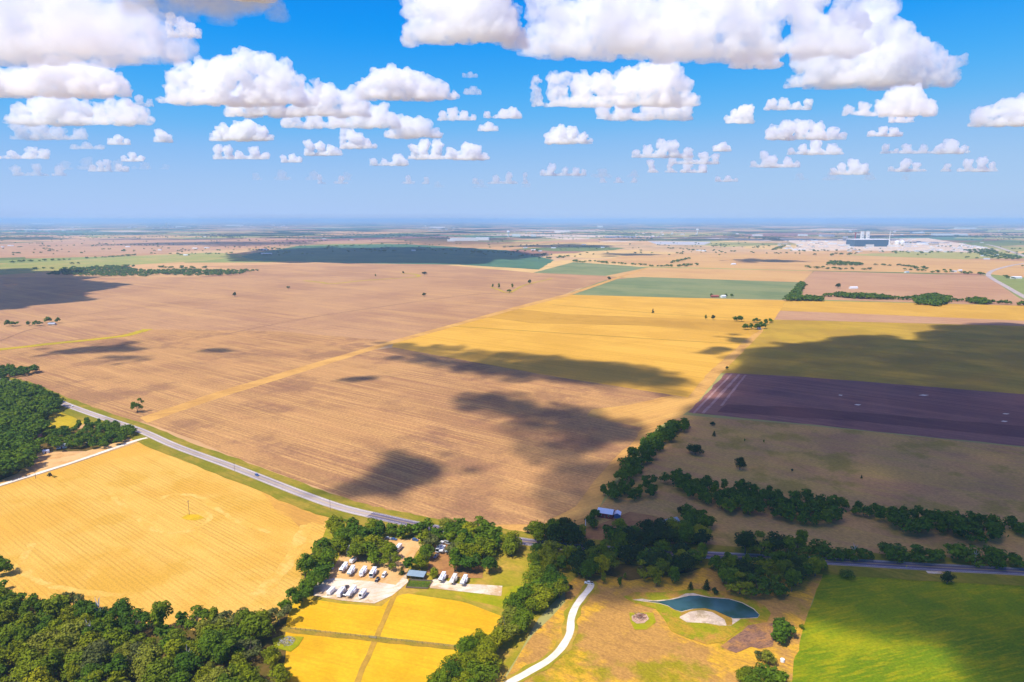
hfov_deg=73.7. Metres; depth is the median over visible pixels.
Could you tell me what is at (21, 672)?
broadleaf tree
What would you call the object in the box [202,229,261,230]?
field
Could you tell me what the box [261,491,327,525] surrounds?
browner corner
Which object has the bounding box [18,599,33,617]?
broadleaf tree
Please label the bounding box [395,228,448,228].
field
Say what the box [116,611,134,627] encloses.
broadleaf tree
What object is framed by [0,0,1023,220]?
sky
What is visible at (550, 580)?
bushy tree
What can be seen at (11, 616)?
broadleaf tree
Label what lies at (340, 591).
caravan
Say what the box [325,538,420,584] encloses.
dirt yard
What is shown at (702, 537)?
broadleaf tree
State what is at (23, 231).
field
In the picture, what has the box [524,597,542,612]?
broadleaf tree
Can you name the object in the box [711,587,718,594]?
bushy tree
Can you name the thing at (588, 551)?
broadleaf tree
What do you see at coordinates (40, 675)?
broadleaf tree
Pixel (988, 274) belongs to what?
road
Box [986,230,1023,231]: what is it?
field
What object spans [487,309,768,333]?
darker stubble strip
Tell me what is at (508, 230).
field
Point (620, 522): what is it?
broadleaf tree
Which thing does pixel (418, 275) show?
grassed waterway
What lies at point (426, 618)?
hay meadow
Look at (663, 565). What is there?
broadleaf tree
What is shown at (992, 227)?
field
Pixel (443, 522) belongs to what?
broadleaf tree
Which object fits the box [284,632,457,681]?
hay meadow
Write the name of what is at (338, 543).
broadleaf tree
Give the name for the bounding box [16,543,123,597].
turning track
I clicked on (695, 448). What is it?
bushy tree
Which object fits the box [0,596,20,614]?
broadleaf tree
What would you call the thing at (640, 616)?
brush heap
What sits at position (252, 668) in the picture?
broadleaf tree
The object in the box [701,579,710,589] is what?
conifer tree
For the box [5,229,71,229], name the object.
field
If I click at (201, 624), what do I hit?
broadleaf tree
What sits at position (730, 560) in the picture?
broadleaf tree
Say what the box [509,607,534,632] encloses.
broadleaf tree
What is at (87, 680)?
broadleaf tree
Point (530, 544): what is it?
edge line
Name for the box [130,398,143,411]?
broadleaf tree
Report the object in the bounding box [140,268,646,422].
field track
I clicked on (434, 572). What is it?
broadleaf tree
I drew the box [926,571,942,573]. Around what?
gravel entrance
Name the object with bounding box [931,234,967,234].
warehouse
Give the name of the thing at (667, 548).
broadleaf tree
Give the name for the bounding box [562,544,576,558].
broadleaf tree
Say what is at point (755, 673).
bushy tree
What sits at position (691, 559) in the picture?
broadleaf tree
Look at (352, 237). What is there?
field
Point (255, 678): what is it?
broadleaf tree
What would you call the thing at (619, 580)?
broadleaf tree
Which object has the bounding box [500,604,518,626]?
broadleaf tree
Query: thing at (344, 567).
caravan
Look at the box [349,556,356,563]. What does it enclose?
cargo trailer
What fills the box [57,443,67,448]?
bungalow
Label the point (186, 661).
broadleaf tree
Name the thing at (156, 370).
ploughed field
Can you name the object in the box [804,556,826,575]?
broadleaf tree
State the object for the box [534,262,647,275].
green crop field
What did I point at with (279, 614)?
broadleaf tree
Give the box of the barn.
[597,507,614,518]
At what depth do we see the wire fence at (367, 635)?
381.35 m
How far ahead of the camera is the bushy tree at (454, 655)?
352.12 m
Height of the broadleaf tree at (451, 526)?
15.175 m
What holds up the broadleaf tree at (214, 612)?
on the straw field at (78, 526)
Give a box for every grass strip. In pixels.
[457,326,740,343]
[561,305,725,317]
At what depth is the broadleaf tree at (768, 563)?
444.89 m
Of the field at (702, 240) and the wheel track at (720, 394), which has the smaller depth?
the wheel track at (720, 394)
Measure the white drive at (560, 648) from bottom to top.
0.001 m
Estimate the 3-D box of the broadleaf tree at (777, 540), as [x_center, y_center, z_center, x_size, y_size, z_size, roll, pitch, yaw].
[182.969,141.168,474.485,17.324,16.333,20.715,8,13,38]
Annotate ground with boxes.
[0,221,1023,677]
[544,237,628,241]
[707,238,770,240]
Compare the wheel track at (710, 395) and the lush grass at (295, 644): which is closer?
the lush grass at (295, 644)
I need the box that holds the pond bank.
[624,588,770,643]
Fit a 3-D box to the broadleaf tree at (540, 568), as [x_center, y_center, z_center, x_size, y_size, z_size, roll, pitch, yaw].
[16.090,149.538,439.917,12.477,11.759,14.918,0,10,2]
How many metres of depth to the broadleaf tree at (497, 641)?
363.56 m
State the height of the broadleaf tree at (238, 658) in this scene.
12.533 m
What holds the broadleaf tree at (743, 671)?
on the scrubby pasture at (611, 643)
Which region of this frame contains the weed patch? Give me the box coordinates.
[182,514,203,519]
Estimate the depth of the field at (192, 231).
13172.37 m
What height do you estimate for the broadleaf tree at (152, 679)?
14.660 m
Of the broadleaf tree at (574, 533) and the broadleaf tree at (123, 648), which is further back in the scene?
the broadleaf tree at (574, 533)
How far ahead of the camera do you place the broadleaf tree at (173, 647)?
350.23 m
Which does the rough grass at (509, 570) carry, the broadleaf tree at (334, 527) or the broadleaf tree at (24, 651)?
the broadleaf tree at (334, 527)
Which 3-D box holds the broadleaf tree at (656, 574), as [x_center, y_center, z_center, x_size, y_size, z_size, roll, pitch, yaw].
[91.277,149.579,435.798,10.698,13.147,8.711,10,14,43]
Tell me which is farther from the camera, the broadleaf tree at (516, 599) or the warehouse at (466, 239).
the warehouse at (466, 239)
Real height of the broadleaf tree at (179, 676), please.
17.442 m
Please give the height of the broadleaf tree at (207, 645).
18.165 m
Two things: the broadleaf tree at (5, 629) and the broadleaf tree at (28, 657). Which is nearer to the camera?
the broadleaf tree at (28, 657)
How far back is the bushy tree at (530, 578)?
430.63 m
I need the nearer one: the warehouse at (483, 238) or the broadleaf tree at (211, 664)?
the broadleaf tree at (211, 664)
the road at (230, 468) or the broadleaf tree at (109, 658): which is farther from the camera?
the road at (230, 468)
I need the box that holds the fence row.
[281,627,461,649]
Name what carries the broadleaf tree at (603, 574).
on the scrubby pasture at (611, 643)
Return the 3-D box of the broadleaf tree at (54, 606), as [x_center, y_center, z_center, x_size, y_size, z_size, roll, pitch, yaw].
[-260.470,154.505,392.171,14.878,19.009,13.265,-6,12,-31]
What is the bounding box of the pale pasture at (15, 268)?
[0,252,246,274]
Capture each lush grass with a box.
[272,635,303,651]
[454,585,525,608]
[629,613,655,629]
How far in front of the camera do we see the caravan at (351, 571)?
448.29 m
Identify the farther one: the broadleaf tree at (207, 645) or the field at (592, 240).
the field at (592, 240)
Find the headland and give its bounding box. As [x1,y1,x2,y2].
[494,327,764,534]
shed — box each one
[406,570,426,579]
[613,510,620,517]
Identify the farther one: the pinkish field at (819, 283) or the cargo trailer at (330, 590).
the pinkish field at (819, 283)
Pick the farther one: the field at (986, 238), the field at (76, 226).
the field at (76, 226)
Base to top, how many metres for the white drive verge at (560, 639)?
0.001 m
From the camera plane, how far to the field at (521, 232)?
12165.33 m
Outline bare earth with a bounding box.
[584,512,696,543]
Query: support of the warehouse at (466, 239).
on the ground at (590, 251)
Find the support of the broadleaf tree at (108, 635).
on the woodland floor at (258, 660)
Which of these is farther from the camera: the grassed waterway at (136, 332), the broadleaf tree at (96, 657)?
the grassed waterway at (136, 332)
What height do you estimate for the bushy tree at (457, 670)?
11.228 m
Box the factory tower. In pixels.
[866,231,869,238]
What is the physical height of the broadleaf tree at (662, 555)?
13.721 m
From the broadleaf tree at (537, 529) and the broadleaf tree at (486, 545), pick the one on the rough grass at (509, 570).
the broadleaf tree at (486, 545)
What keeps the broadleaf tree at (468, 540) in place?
on the rough grass at (509, 570)
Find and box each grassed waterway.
[0,329,151,349]
[309,273,420,283]
[491,278,551,292]
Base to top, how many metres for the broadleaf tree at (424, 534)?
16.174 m
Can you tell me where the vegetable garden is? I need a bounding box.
[407,580,430,586]
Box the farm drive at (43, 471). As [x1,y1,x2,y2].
[0,437,146,485]
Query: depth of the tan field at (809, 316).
1591.96 m
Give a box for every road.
[0,377,371,516]
[368,512,1023,575]
[985,244,1023,255]
[986,263,1023,297]
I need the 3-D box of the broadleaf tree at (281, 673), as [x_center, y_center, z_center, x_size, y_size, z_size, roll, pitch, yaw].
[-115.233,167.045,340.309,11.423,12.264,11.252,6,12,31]
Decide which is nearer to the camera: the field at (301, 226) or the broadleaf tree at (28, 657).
the broadleaf tree at (28, 657)
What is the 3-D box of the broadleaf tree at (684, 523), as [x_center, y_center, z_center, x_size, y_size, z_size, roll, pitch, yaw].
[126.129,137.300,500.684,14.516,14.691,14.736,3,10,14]
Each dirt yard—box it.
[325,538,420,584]
[427,544,482,577]
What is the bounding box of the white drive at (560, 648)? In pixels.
[505,581,593,681]
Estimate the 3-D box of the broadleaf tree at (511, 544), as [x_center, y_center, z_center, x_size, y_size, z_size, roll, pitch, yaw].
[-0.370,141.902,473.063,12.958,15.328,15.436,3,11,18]
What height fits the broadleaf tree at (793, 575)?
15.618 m
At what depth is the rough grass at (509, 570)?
440.27 m
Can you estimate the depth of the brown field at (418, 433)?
747.56 m
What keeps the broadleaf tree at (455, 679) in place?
on the rough grass at (509, 570)
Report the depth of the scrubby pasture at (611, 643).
376.69 m
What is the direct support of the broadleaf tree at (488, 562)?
on the rough grass at (509, 570)
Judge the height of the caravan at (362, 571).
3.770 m
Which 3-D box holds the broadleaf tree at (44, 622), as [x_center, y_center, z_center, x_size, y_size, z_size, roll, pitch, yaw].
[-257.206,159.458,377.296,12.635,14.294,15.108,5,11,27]
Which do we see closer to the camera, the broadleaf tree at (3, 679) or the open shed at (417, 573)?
the broadleaf tree at (3, 679)
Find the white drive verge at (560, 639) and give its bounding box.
[500,581,597,681]
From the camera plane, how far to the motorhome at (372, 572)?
446.62 m
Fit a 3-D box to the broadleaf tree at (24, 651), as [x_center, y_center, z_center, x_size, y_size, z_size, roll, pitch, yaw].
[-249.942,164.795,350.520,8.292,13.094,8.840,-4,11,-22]
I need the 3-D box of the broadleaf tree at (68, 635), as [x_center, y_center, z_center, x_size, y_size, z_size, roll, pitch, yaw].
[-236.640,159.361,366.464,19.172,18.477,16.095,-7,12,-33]
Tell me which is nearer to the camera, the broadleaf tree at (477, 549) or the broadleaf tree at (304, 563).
the broadleaf tree at (304, 563)
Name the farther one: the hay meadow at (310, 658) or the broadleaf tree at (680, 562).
the broadleaf tree at (680, 562)
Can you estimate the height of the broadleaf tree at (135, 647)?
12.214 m
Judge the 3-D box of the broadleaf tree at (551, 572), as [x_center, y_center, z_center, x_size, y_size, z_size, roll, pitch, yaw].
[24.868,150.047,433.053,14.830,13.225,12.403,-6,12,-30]
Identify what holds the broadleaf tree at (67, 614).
on the woodland floor at (258, 660)
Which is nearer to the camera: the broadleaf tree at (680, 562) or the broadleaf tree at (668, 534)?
the broadleaf tree at (680, 562)
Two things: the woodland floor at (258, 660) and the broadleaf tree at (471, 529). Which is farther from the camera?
the broadleaf tree at (471, 529)
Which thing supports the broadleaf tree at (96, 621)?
on the woodland floor at (258, 660)
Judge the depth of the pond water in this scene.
412.09 m
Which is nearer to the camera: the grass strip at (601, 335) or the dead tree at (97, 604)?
the dead tree at (97, 604)
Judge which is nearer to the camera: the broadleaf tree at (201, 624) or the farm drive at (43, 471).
the broadleaf tree at (201, 624)
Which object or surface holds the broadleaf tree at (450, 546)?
on the dirt yard at (440, 562)
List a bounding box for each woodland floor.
[0,414,127,479]
[0,608,289,681]
[594,564,699,580]
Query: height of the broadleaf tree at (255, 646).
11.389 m
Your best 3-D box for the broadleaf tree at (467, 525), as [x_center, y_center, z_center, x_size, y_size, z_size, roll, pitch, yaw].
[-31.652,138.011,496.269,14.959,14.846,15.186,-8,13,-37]
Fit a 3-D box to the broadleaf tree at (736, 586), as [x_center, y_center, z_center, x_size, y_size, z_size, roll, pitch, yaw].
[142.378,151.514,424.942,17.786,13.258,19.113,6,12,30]
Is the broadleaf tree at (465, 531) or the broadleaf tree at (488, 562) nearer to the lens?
the broadleaf tree at (488, 562)
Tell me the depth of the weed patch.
534.31 m
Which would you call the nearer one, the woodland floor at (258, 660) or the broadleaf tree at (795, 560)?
the woodland floor at (258, 660)
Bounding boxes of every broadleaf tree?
[0,587,19,598]
[0,592,20,614]
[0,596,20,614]
[0,608,8,627]
[0,620,18,642]
[0,647,8,666]
[0,663,7,677]
[0,676,9,681]
[1,611,20,625]
[4,639,29,664]
[8,662,36,681]
[12,622,33,644]
[13,611,40,623]
[15,612,39,638]
[15,648,45,668]
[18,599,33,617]
[19,648,31,664]
[22,665,59,681]
[25,630,56,655]
[31,615,62,634]
[31,658,58,676]
[32,600,46,616]
[39,619,61,633]
[39,621,73,648]
[42,593,71,619]
[43,647,64,677]
[46,644,67,660]
[52,619,90,646]
[58,605,79,622]
[60,649,89,681]
[61,591,86,605]
[64,660,81,681]
[65,645,84,659]
[73,599,97,616]
[73,677,98,681]
[74,612,94,628]
[76,647,105,679]
[77,623,106,638]
[77,631,103,648]
[77,662,104,681]
[80,667,128,681]
[85,638,116,661]
[87,618,102,632]
[92,606,107,619]
[102,613,120,638]
[102,628,131,653]
[102,652,120,664]
[103,675,118,681]
[104,653,134,679]
[105,597,134,618]
[115,641,133,658]
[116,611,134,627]
[122,608,153,634]
[124,642,147,665]
[125,642,163,677]
[127,633,156,649]
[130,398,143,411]
[135,669,148,681]
[141,657,175,681]
[147,675,164,681]
[149,600,173,625]
[163,639,183,657]
[164,628,188,639]
[165,656,174,667]
[168,651,205,676]
[169,671,188,681]
[176,637,187,647]
[182,640,199,654]
[182,669,191,681]
[183,605,209,630]
[191,665,212,681]
[195,619,209,634]
[195,627,232,661]
[196,666,231,681]
[197,624,225,640]
[203,661,217,668]
[208,606,218,623]
[209,631,254,661]
[211,606,250,624]
[213,643,229,668]
[214,617,238,633]
[215,673,242,681]
[226,624,253,641]
[227,663,240,677]
[229,652,248,673]
[233,609,257,624]
[233,637,261,659]
[234,661,255,681]
[238,612,275,638]
[239,665,259,679]
[245,671,266,681]
[254,608,272,622]
[259,643,282,664]
[267,604,293,624]
[267,654,278,668]
[267,663,292,681]
[295,552,314,576]
[299,571,323,590]
[302,546,322,566]
[312,546,338,565]
[324,514,343,529]
[329,521,344,535]
[329,535,348,555]
[331,527,355,540]
[347,543,364,560]
[348,535,364,554]
[363,534,378,551]
[365,518,378,528]
[376,538,395,552]
[379,551,400,567]
[380,543,398,556]
[414,554,428,569]
[417,529,432,545]
[418,543,434,557]
[423,532,440,549]
[426,667,453,681]
[429,567,438,577]
[439,517,454,528]
[442,522,462,539]
[444,530,457,542]
[444,542,461,554]
[448,547,460,570]
[450,677,459,681]
[454,532,465,542]
[454,635,480,654]
[455,542,475,558]
[455,670,473,681]
[457,528,471,538]
[458,552,480,569]
[460,526,475,538]
[460,649,479,669]
[461,522,477,531]
[462,537,477,545]
[470,516,487,525]
[471,628,486,644]
[472,636,498,658]
[473,545,484,561]
[475,526,484,533]
[475,537,496,557]
[478,650,503,670]
[480,634,501,653]
[481,556,498,573]
[490,626,511,647]
[491,617,519,637]
[499,530,523,545]
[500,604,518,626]
[501,535,519,555]
[502,592,526,607]
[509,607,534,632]
[516,582,534,601]
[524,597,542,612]
[526,551,542,563]
[527,521,547,542]
[527,563,545,578]
[529,520,550,533]
[530,542,542,551]
[532,586,554,608]
[533,544,556,560]
[540,552,558,568]
[541,540,559,553]
[541,566,562,581]
[544,582,558,601]
[545,523,564,541]
[547,518,559,525]
[551,542,565,562]
[553,578,568,598]
[558,517,575,526]
[560,523,586,545]
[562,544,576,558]
[565,553,584,574]
[569,550,585,559]
[576,559,600,578]
[579,524,585,535]
[580,540,599,552]
[584,546,599,557]
[585,552,596,563]
[588,539,615,553]
[594,554,611,576]
[599,540,609,553]
[601,552,618,567]
[601,572,605,583]
[611,518,627,530]
[611,531,630,546]
[617,544,636,563]
[617,576,621,585]
[619,526,639,545]
[636,518,652,530]
[637,559,654,578]
[639,551,658,565]
[649,566,663,584]
[652,517,673,528]
[654,551,666,560]
[655,557,669,576]
[656,545,677,554]
[662,527,679,545]
[664,516,679,529]
[669,554,689,571]
[671,548,691,557]
[672,540,690,553]
[678,519,689,528]
[678,527,690,542]
[679,522,697,542]
[679,552,696,570]
[690,529,712,544]
[692,523,711,543]
[696,542,707,561]
[718,565,743,583]
[721,554,738,567]
[724,571,754,594]
[731,558,757,572]
[734,530,758,553]
[734,665,757,680]
[745,573,770,595]
[746,530,774,554]
[756,558,778,575]
[761,649,776,664]
[762,530,786,551]
[775,534,796,551]
[782,564,807,585]
[784,567,802,591]
[785,556,801,565]
[786,538,811,553]
[795,529,808,544]
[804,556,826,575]
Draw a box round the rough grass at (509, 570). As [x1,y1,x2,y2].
[274,523,578,681]
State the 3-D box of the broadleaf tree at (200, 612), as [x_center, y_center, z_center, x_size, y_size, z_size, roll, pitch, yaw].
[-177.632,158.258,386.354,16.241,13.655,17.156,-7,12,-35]
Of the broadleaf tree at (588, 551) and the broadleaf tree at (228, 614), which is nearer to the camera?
the broadleaf tree at (228, 614)
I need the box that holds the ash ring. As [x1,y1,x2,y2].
[632,613,648,622]
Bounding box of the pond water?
[649,596,758,617]
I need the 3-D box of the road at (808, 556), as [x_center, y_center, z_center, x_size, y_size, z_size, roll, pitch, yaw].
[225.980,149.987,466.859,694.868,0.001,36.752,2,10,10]
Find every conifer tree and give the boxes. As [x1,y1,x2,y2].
[398,566,404,575]
[687,581,693,589]
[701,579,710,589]
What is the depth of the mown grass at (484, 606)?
421.42 m
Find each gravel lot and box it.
[314,575,407,602]
[430,578,501,595]
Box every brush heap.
[278,636,294,646]
[633,612,646,619]
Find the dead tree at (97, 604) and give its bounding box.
[94,597,103,613]
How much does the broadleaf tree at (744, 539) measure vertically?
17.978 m
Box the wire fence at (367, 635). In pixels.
[290,627,455,646]
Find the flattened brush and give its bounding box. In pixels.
[720,623,773,652]
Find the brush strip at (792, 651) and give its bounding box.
[780,613,805,681]
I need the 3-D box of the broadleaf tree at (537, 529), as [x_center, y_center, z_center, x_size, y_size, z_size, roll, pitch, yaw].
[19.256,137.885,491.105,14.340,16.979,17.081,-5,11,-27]
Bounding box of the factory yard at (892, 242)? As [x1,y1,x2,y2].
[777,238,999,251]
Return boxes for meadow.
[48,411,83,427]
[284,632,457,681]
[286,594,500,644]
[584,415,1023,560]
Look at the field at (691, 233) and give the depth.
11302.79 m
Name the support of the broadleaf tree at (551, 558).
on the rough grass at (509, 570)
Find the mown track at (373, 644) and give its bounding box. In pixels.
[354,592,397,681]
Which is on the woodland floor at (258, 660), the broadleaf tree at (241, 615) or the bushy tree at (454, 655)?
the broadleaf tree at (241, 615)
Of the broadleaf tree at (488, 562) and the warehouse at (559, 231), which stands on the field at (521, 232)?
the warehouse at (559, 231)
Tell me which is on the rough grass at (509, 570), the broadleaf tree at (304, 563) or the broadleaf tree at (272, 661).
the broadleaf tree at (304, 563)
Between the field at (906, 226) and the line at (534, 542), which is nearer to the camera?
the line at (534, 542)
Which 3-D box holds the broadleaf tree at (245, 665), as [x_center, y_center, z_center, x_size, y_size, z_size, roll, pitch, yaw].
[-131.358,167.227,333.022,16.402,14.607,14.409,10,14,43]
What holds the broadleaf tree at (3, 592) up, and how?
on the woodland floor at (258, 660)
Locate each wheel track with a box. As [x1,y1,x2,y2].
[693,374,731,412]
[702,374,739,412]
[720,375,745,405]
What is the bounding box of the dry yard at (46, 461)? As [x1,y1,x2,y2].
[0,438,136,483]
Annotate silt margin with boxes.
[680,608,731,624]
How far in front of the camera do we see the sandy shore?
400.88 m
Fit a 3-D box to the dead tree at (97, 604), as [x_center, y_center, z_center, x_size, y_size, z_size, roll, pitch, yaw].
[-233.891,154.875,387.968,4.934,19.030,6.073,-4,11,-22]
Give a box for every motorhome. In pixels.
[369,566,376,577]
[435,544,442,552]
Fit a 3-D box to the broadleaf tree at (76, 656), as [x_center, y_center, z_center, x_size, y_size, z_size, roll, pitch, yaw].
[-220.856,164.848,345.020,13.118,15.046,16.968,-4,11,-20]
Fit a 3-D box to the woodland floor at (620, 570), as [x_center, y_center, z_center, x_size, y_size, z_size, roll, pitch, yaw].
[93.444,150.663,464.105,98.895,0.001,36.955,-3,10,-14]
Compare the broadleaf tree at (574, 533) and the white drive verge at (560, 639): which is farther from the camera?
the broadleaf tree at (574, 533)
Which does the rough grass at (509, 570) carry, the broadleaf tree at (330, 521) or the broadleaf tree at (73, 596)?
the broadleaf tree at (330, 521)
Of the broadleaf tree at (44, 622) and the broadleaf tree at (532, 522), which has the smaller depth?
the broadleaf tree at (44, 622)
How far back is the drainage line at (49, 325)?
1473.43 m
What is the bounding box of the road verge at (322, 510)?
[1,376,1023,585]
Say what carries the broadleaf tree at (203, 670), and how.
on the woodland floor at (258, 660)
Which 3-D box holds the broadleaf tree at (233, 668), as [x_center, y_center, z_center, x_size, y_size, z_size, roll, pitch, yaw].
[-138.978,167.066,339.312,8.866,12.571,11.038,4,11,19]
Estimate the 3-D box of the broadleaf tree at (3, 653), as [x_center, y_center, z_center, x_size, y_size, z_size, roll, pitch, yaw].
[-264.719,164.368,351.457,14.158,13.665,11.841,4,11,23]
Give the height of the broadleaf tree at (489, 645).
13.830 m
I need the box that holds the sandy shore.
[634,593,758,625]
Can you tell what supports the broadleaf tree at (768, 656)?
on the scrubby pasture at (611, 643)
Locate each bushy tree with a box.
[436,656,464,678]
[443,652,462,668]
[463,660,502,681]
[521,568,543,584]
[528,583,546,597]
[540,575,557,585]
[686,444,703,454]
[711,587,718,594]
[734,456,746,469]
[740,668,764,681]
[754,650,763,660]
[838,569,855,579]
[939,570,956,583]
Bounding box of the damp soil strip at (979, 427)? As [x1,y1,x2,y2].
[718,404,1023,437]
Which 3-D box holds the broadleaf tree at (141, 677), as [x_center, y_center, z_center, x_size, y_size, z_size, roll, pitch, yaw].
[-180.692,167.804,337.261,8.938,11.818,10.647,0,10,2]
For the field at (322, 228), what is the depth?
17513.16 m
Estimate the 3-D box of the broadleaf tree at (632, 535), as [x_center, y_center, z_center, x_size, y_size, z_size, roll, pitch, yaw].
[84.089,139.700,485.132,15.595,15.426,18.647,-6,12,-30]
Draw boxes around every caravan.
[336,586,345,596]
[339,562,347,570]
[345,585,356,595]
[347,565,354,574]
[358,588,366,599]
[359,566,366,576]
[395,543,401,551]
[438,571,445,582]
[439,545,445,553]
[449,573,457,584]
[460,574,467,583]
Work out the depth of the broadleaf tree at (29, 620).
373.79 m
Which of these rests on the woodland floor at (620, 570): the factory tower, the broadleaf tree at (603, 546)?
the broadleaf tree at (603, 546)
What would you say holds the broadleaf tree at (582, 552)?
on the rough grass at (509, 570)
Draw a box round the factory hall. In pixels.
[846,239,888,246]
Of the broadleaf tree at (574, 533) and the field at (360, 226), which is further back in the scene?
the field at (360, 226)
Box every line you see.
[0,317,138,340]
[64,405,1013,573]
[66,402,1014,568]
[74,407,1023,571]
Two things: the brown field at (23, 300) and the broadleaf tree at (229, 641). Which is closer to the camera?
the broadleaf tree at (229, 641)
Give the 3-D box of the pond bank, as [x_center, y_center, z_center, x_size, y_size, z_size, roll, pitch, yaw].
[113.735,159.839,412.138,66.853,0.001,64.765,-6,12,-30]
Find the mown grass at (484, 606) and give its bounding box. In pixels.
[397,559,542,615]
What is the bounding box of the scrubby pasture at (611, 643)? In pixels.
[507,568,822,681]
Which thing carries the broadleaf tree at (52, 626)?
on the woodland floor at (258, 660)
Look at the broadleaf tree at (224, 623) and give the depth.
378.01 m
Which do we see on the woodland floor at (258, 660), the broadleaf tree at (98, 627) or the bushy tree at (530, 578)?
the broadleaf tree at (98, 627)
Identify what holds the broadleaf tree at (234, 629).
on the woodland floor at (258, 660)
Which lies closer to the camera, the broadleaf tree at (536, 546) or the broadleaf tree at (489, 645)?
the broadleaf tree at (489, 645)
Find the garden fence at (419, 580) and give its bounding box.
[406,579,432,588]
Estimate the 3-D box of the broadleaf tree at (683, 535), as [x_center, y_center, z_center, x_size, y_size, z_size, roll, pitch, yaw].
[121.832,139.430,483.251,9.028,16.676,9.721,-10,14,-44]
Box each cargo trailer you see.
[326,586,334,594]
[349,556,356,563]
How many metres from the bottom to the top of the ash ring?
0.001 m
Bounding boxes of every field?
[0,230,94,232]
[0,238,395,257]
[0,263,596,352]
[0,329,386,421]
[0,442,328,630]
[1,235,64,236]
[1,235,95,237]
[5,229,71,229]
[14,234,127,235]
[42,230,222,232]
[57,226,95,226]
[97,231,164,231]
[108,235,212,238]
[144,347,670,524]
[149,227,260,228]
[152,230,214,231]
[177,236,254,238]
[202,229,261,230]
[241,244,552,269]
[266,226,333,226]
[277,236,460,241]
[279,228,371,228]
[296,226,398,227]
[305,236,405,238]
[333,231,441,232]
[346,227,399,227]
[365,234,512,237]
[392,295,785,396]
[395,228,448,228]
[403,226,444,226]
[466,231,553,232]
[487,230,526,231]
[491,234,660,236]
[527,230,595,230]
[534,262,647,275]
[544,237,731,241]
[545,237,668,241]
[553,233,594,234]
[570,277,798,299]
[571,230,661,232]
[593,225,637,225]
[600,253,1023,276]
[607,267,812,281]
[633,230,692,232]
[636,232,707,233]
[646,227,680,227]
[648,241,709,244]
[668,233,721,234]
[689,373,1023,445]
[722,320,1023,393]
[725,233,823,236]
[752,227,809,227]
[774,311,1023,325]
[780,300,1023,320]
[792,574,1023,681]
[797,228,830,229]
[799,238,859,238]
[801,271,1023,305]
[806,231,877,231]
[816,229,859,230]
[824,233,978,235]
[869,226,944,226]
[881,236,984,240]
[887,232,1023,233]
[904,229,978,229]
[952,233,1020,235]
[956,237,1023,238]
[968,227,1017,227]
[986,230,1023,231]
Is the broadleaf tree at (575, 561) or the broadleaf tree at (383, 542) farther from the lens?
the broadleaf tree at (383, 542)
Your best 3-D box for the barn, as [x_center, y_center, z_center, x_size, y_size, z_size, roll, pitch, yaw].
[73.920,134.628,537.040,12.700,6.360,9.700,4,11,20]
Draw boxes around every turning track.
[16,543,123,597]
[109,492,212,533]
[159,493,270,533]
[248,524,312,596]
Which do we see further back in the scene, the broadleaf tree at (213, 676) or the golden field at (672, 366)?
the golden field at (672, 366)
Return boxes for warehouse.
[450,238,477,240]
[476,237,489,239]
[554,230,569,232]
[605,236,621,237]
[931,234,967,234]
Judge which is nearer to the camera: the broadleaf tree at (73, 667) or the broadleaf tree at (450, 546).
the broadleaf tree at (73, 667)
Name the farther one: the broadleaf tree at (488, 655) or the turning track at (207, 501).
the turning track at (207, 501)
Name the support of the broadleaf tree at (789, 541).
on the meadow at (910, 472)
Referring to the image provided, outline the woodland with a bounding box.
[0,222,1023,681]
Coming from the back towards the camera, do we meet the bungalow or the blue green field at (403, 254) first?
the blue green field at (403, 254)
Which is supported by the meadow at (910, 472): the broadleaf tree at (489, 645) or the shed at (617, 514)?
the shed at (617, 514)
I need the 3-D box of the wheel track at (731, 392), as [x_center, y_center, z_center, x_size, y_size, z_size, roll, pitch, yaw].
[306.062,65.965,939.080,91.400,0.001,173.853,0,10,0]
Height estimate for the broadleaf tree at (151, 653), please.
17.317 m
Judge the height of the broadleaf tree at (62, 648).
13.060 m
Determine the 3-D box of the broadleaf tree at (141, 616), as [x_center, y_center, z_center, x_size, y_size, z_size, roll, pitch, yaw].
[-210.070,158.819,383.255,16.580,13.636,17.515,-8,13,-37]

